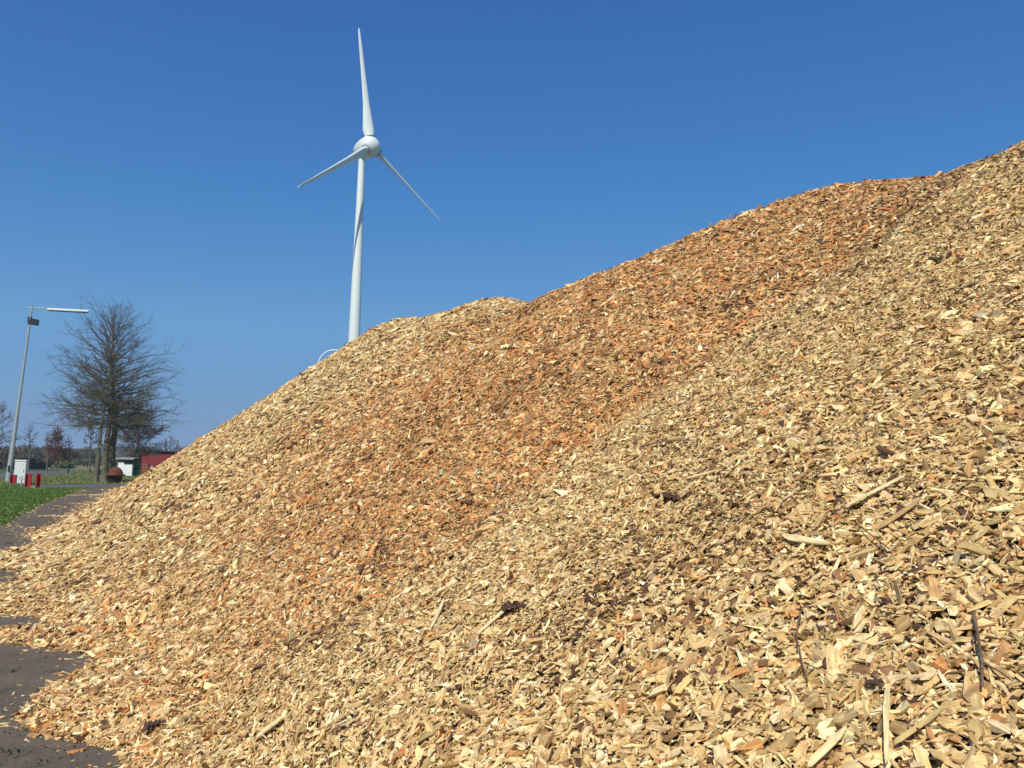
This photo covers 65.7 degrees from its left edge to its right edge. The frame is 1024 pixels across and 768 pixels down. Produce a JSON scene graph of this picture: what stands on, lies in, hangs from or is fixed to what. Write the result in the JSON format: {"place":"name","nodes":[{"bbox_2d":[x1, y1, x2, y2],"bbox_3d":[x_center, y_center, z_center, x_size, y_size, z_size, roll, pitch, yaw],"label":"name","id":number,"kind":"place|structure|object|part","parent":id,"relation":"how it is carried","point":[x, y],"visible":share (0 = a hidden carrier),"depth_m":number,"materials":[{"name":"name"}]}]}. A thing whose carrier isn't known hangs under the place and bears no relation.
{"place":"outdoors","nodes":[
{"label":"outdoors","id":0,"kind":"place"},
{"bbox_2d":[0,471,74,477],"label":"road","id":1,"kind":"structure","parent":0,"point":[34,473],"depth_m":119.08,"materials":[{"name":"grey asphalt"}]},
{"bbox_2d":[0,484,86,525],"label":"lawn grass","id":2,"kind":"structure","parent":0,"point":[21,498],"depth_m":34.96,"materials":[{"name":"green plant"}]},
{"bbox_2d":[0,485,126,767],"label":"pavement","id":3,"kind":"structure","parent":0,"point":[32,665],"depth_m":5.94,"materials":[{"name":"grey asphalt"}]},
{"bbox_2d":[0,656,106,767],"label":"paving weeds","id":4,"kind":"object","parent":3,"relation":"on","point":[10,752],"visible":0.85,"depth_m":4.41,"materials":[{"name":"green plant"}]},
{"bbox_2d":[0,487,128,767],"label":"scattered wood chips","id":5,"kind":"object","parent":3,"relation":"on","point":[122,755],"visible":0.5,"depth_m":6.89,"materials":[{"name":"beige wood"}]},
{"bbox_2d":[0,141,1023,767],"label":"wood chip heap","id":6,"kind":"object","parent":3,"relation":"on","point":[306,551],"visible":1,"depth_m":4.18,"materials":[{"name":"beige wood"}]},
{"bbox_2d":[141,719,165,732],"bbox_3d":[-2.079,1.966,4.573,0.118,0.067,0.143,-5,-9,43],"label":"bark clump","id":7,"kind":"object","parent":6,"relation":"on","point":[149,725],"visible":0.96,"depth_m":4.56,"materials":[{"name":"brown wood"}]},
{"bbox_2d":[256,716,283,737],"bbox_3d":[-1.153,1.631,3.771,0.210,0.137,0.025,-3,-8,35],"label":"wood splinter","id":8,"kind":"object","parent":6,"relation":"on","point":[270,725],"visible":1,"depth_m":3.76,"materials":[{"name":"beige wood"}]},
{"bbox_2d":[430,598,443,626],"bbox_3d":[-0.354,1.087,3.779,0.022,0.100,0.253,0,-6,10],"label":"wood splinter","id":9,"kind":"object","parent":6,"relation":"on","point":[437,614],"visible":0.98,"depth_m":3.77,"materials":[{"name":"beige wood"}]},
{"bbox_2d":[460,501,474,504],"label":"bark clump","id":10,"kind":"object","parent":6,"relation":"on","point":[462,502],"visible":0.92,"depth_m":5.58,"materials":[{"name":"brown wood"}]},
{"bbox_2d":[477,597,517,633],"bbox_3d":[-0.061,0.993,3.412,0.210,0.140,0.025,5,-7,-32],"label":"wood splinter","id":11,"kind":"object","parent":6,"relation":"on","point":[495,617],"visible":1,"depth_m":3.39,"materials":[{"name":"beige wood"}]},
{"bbox_2d":[501,600,527,611],"bbox_3d":[0.015,0.961,3.430,0.125,0.052,0.104,1,-6,0],"label":"bark clump","id":12,"kind":"object","parent":6,"relation":"on","point":[510,605],"visible":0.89,"depth_m":3.42,"materials":[{"name":"brown wood"}]},
{"bbox_2d":[642,440,693,446],"bbox_3d":[0.855,0.329,4.389,0.012,0.037,0.406,5,-7,-32],"label":"twig","id":13,"kind":"object","parent":6,"relation":"on","point":[665,440],"visible":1,"depth_m":4.41,"materials":[{"name":"beige wood"}]},
{"bbox_2d":[653,491,686,502],"bbox_3d":[0.742,0.531,3.707,0.162,0.059,0.146,1,-6,0],"label":"bark clump","id":14,"kind":"object","parent":6,"relation":"on","point":[667,496],"visible":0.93,"depth_m":3.69,"materials":[{"name":"brown wood"}]},
{"bbox_2d":[685,468,719,478],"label":"wood splinter","id":15,"kind":"object","parent":6,"relation":"on","point":[700,474],"visible":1,"depth_m":3.73,"materials":[{"name":"beige wood"}]},
{"bbox_2d":[782,534,830,544],"bbox_3d":[0.993,0.527,2.686,0.026,0.023,0.230,4,-7,-24],"label":"wood splinter","id":16,"kind":"object","parent":6,"relation":"on","point":[802,539],"visible":1,"depth_m":2.68,"materials":[{"name":"beige wood"}]},
{"bbox_2d":[795,611,831,680],"bbox_3d":[0.803,0.713,2.171,0.055,0.123,0.370,0,-6,9],"label":"twig","id":17,"kind":"object","parent":6,"relation":"on","point":[802,662],"visible":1,"depth_m":2.17,"materials":[{"name":"brown wood"}]},
{"bbox_2d":[807,725,846,766],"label":"wood splinter","id":18,"kind":"object","parent":6,"relation":"on","point":[825,747],"visible":1,"depth_m":1.79,"materials":[{"name":"beige wood"}]},
{"bbox_2d":[827,523,889,549],"bbox_3d":[1.127,0.482,2.533,0.070,0.065,0.266,3,-7,-19],"label":"twig","id":19,"kind":"object","parent":6,"relation":"on","point":[868,533],"visible":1,"depth_m":2.52,"materials":[{"name":"brown wood"}]},
{"bbox_2d":[864,677,883,687],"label":"bark clump","id":20,"kind":"object","parent":6,"relation":"on","point":[874,681],"visible":1,"depth_m":1.89,"materials":[{"name":"brown wood"}]},
{"bbox_2d":[845,474,906,506],"bbox_3d":[1.252,0.365,2.731,0.212,0.116,0.019,1,-6,4],"label":"wood splinter","id":21,"kind":"object","parent":6,"relation":"on","point":[874,490],"visible":1,"depth_m":2.73,"materials":[{"name":"beige wood"}]},
{"bbox_2d":[883,683,889,762],"bbox_3d":[0.828,0.747,1.757,0.014,0.120,0.199,-2,-7,27],"label":"wood splinter","id":22,"kind":"object","parent":6,"relation":"on","point":[886,704],"visible":1,"depth_m":1.75,"materials":[{"name":"beige wood"}]},
{"bbox_2d":[875,498,921,529],"bbox_3d":[1.237,0.416,2.543,0.153,0.106,0.023,1,-6,2],"label":"wood splinter","id":23,"kind":"object","parent":6,"relation":"on","point":[893,517],"visible":1,"depth_m":2.54,"materials":[{"name":"beige wood"}]},
{"bbox_2d":[894,707,941,743],"bbox_3d":[0.871,0.732,1.702,0.108,0.079,0.015,1,-6,0],"label":"wood splinter","id":24,"kind":"object","parent":6,"relation":"on","point":[919,724],"visible":1,"depth_m":1.70,"materials":[{"name":"beige wood"}]},
{"bbox_2d":[927,252,951,260],"bbox_3d":[2.618,-0.765,4.843,0.148,0.060,0.124,0,-6,11],"label":"bark clump","id":25,"kind":"object","parent":6,"relation":"on","point":[948,255],"visible":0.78,"depth_m":4.83,"materials":[{"name":"brown wood"}]},
{"bbox_2d":[972,612,1012,686],"bbox_3d":[1.072,0.606,1.823,0.056,0.118,0.282,-1,-7,17],"label":"twig","id":26,"kind":"object","parent":6,"relation":"on","point":[979,645],"visible":1,"depth_m":1.80,"materials":[{"name":"brown wood"}]},
{"bbox_2d":[34,468,94,469],"bbox_3d":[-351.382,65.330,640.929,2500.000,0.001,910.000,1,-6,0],"label":"meadow","id":27,"kind":"structure","parent":0,"point":[79,469],"depth_m":203.18,"materials":[{"name":"green plant"}]},
{"bbox_2d":[16,444,53,455],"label":"bare wood","id":28,"kind":"object","parent":27,"relation":"on","point":[21,448],"visible":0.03,"depth_m":422.27,"materials":[{"name":"grey plant"}]},
{"bbox_2d":[44,432,50,472],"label":"bare tree","id":29,"kind":"object","parent":27,"relation":"on","point":[47,456],"visible":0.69,"depth_m":120.25,"materials":[{"name":"brown plant"}]},
{"bbox_2d":[42,423,72,472],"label":"oak tree","id":30,"kind":"object","parent":27,"relation":"on","point":[58,437],"visible":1,"depth_m":119.30,"materials":[{"name":"brown plant"}]},
{"bbox_2d":[0,465,117,468],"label":"reed strip","id":31,"kind":"object","parent":27,"relation":"on","point":[81,466],"visible":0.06,"depth_m":237.53,"materials":[{"name":"plant"}]},
{"bbox_2d":[48,456,76,468],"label":"bushes","id":32,"kind":"object","parent":27,"relation":"on","point":[63,465],"visible":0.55,"depth_m":211.10,"materials":[{"name":"green plant"}]},
{"bbox_2d":[50,447,101,459],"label":"bushes","id":33,"kind":"object","parent":27,"relation":"on","point":[79,453],"visible":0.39,"depth_m":262.04,"materials":[{"name":"plant"}]},
{"bbox_2d":[16,445,186,457],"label":"wood","id":34,"kind":"object","parent":27,"relation":"on","point":[117,454],"visible":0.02,"depth_m":949.49,"materials":[{"name":"plant"}]},
{"bbox_2d":[73,446,163,467],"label":"hedge","id":35,"kind":"object","parent":27,"relation":"on","point":[83,462],"visible":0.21,"depth_m":248.90,"materials":[{"name":"green plant"}]},
{"bbox_2d":[166,435,176,450],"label":"bare tree","id":36,"kind":"object","parent":27,"relation":"on","point":[172,444],"visible":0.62,"depth_m":229.20,"materials":[{"name":"brown plant"}]},
{"bbox_2d":[173,440,182,450],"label":"bare tree","id":37,"kind":"object","parent":27,"relation":"on","point":[174,443],"visible":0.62,"depth_m":229.32,"materials":[{"name":"brown plant"}]},
{"bbox_2d":[297,27,441,341],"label":"wind turbine","id":38,"kind":"object","parent":27,"relation":"on","point":[368,145],"visible":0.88,"depth_m":226.43,"materials":[{"name":"paint"}]},
{"bbox_2d":[0,469,129,527],"bbox_3d":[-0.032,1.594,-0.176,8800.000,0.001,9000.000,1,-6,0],"label":"ground","id":39,"kind":"structure","parent":0,"point":[2,470],"depth_m":62.83,"materials":[{"name":"green plant"}]},
{"bbox_2d":[0,400,22,451],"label":"bare tree","id":40,"kind":"object","parent":39,"relation":"on","point":[3,438],"visible":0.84,"depth_m":139.72,"materials":[{"name":"brown plant"}]},
{"bbox_2d":[10,475,16,484],"bbox_3d":[-34.870,6.694,55.524,0.484,0.691,0.260,3,-7,-14],"label":"guard post","id":41,"kind":"object","parent":39,"relation":"on","point":[13,479],"visible":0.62,"depth_m":55.56,"materials":[{"name":"red paint"}]},
{"bbox_2d":[14,460,28,483],"bbox_3d":[-35.012,6.283,56.575,0.792,1.732,0.514,3,-6,-13],"label":"street cabinet","id":42,"kind":"object","parent":39,"relation":"on","point":[21,468],"visible":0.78,"depth_m":56.39,"materials":[{"name":"metal"}]},
{"bbox_3d":[-34.963,6.279,56.360,0.660,1.434,0.027,3,-6,-13],"label":"door","id":43,"kind":"part","parent":42,"relation":"part of","materials":[{"name":"paint"}]},
{"bbox_2d":[0,445,54,469],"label":"bushes","id":44,"kind":"object","parent":39,"relation":"on","point":[38,459],"visible":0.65,"depth_m":170.82,"materials":[{"name":"grey plant"}]},
{"bbox_2d":[24,474,32,487],"bbox_3d":[-30.197,6.043,49.570,0.443,0.864,0.260,3,-7,-14],"label":"guard post","id":45,"kind":"object","parent":39,"relation":"on","point":[28,480],"visible":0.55,"depth_m":49.60,"materials":[{"name":"red paint"}]},
{"bbox_2d":[20,422,38,470],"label":"bare tree","id":46,"kind":"object","parent":39,"relation":"on","point":[29,437],"visible":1,"depth_m":149.33,"materials":[{"name":"brown plant"}]},
{"bbox_2d":[35,474,40,487],"bbox_3d":[-29.300,5.990,49.075,0.260,0.896,0.340,-4,-8,38],"label":"guard post","id":47,"kind":"object","parent":39,"relation":"on","point":[38,481],"visible":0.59,"depth_m":49.10,"materials":[{"name":"red paint"}]},
{"bbox_2d":[5,305,88,481],"bbox_3d":[-36.394,0.730,62.222,5.431,13.973,0.772,1,-6,0],"label":"lamp post","id":48,"kind":"object","parent":39,"relation":"on","point":[30,321],"visible":0.94,"depth_m":62.20,"materials":[{"name":"metal"}]},
{"bbox_2d":[63,435,74,472],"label":"bare tree","id":49,"kind":"object","parent":39,"relation":"on","point":[69,462],"visible":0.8,"depth_m":121.29,"materials":[{"name":"brown plant"}]},
{"bbox_2d":[0,470,141,484],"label":"verge grass","id":50,"kind":"structure","parent":39,"relation":"on","point":[80,477],"depth_m":74.00,"materials":[{"name":"green plant"}]},
{"bbox_2d":[83,416,104,472],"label":"bare tree","id":51,"kind":"object","parent":39,"relation":"on","point":[90,444],"visible":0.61,"depth_m":123.41,"materials":[{"name":"brown plant"}]},
{"bbox_2d":[44,369,156,481],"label":"bare tree","id":52,"kind":"object","parent":39,"relation":"on","point":[98,454],"visible":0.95,"depth_m":65.68,"materials":[{"name":"brown plant"}]},
{"bbox_2d":[42,336,162,481],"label":"bare tree","id":53,"kind":"object","parent":39,"relation":"on","point":[105,458],"visible":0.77,"depth_m":67.69,"materials":[{"name":"brown plant"}]},
{"bbox_2d":[27,292,192,468],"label":"bare tree","id":54,"kind":"object","parent":39,"relation":"on","point":[113,441],"visible":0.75,"depth_m":71.00,"materials":[{"name":"brown plant"}]},
{"bbox_2d":[106,467,125,482],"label":"rusty buoy","id":55,"kind":"object","parent":39,"relation":"on","point":[115,474],"visible":0.92,"depth_m":65.09,"materials":[{"name":"metal"}]},
{"bbox_2d":[116,457,139,475],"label":"green hut","id":56,"kind":"object","parent":39,"relation":"on","point":[128,466],"visible":0.82,"depth_m":103.41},
{"bbox_2d":[118,462,123,470],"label":"door","id":57,"kind":"structure","parent":56,"relation":"in","point":[120,464],"depth_m":103.38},
{"bbox_2d":[121,415,144,456],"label":"bare tree","id":58,"kind":"object","parent":39,"relation":"on","point":[130,444],"visible":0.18,"depth_m":124.36,"materials":[{"name":"brown plant"}]},
{"bbox_2d":[124,454,145,471],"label":"open shed","id":59,"kind":"structure","parent":39,"relation":"on","point":[140,456],"depth_m":122.16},
{"bbox_2d":[137,459,140,474],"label":"ivy bush","id":60,"kind":"object","parent":39,"relation":"on","point":[139,464],"visible":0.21,"depth_m":111.32,"materials":[{"name":"green plant"}]},
{"bbox_2d":[116,401,170,472],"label":"bare tree","id":61,"kind":"object","parent":39,"relation":"on","point":[138,438],"visible":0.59,"depth_m":117.27,"materials":[{"name":"brown plant"}]},
{"bbox_2d":[141,464,148,473],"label":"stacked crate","id":62,"kind":"object","parent":39,"relation":"on","point":[145,467],"visible":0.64,"depth_m":132.86,"materials":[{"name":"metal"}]},
{"bbox_2d":[125,450,179,469],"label":"red barn","id":63,"kind":"structure","parent":39,"relation":"on","point":[156,460],"depth_m":139.24,"materials":[{"name":"metal"}]},
{"bbox_2d":[318,350,337,361],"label":"curved pipe","id":64,"kind":"object","parent":39,"relation":"on","point":[326,352],"visible":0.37,"depth_m":98.90,"materials":[{"name":"white metal"}]},
{"bbox_2d":[32,484,124,487],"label":"path","id":65,"kind":"structure","parent":0,"point":[72,486],"depth_m":55.67,"materials":[{"name":"grey asphalt"}]},
{"bbox_2d":[0,0,1023,450],"label":"sky","id":66,"kind":"structure","parent":0,"point":[155,154],"materials":[{"name":"blue"}]}
]}

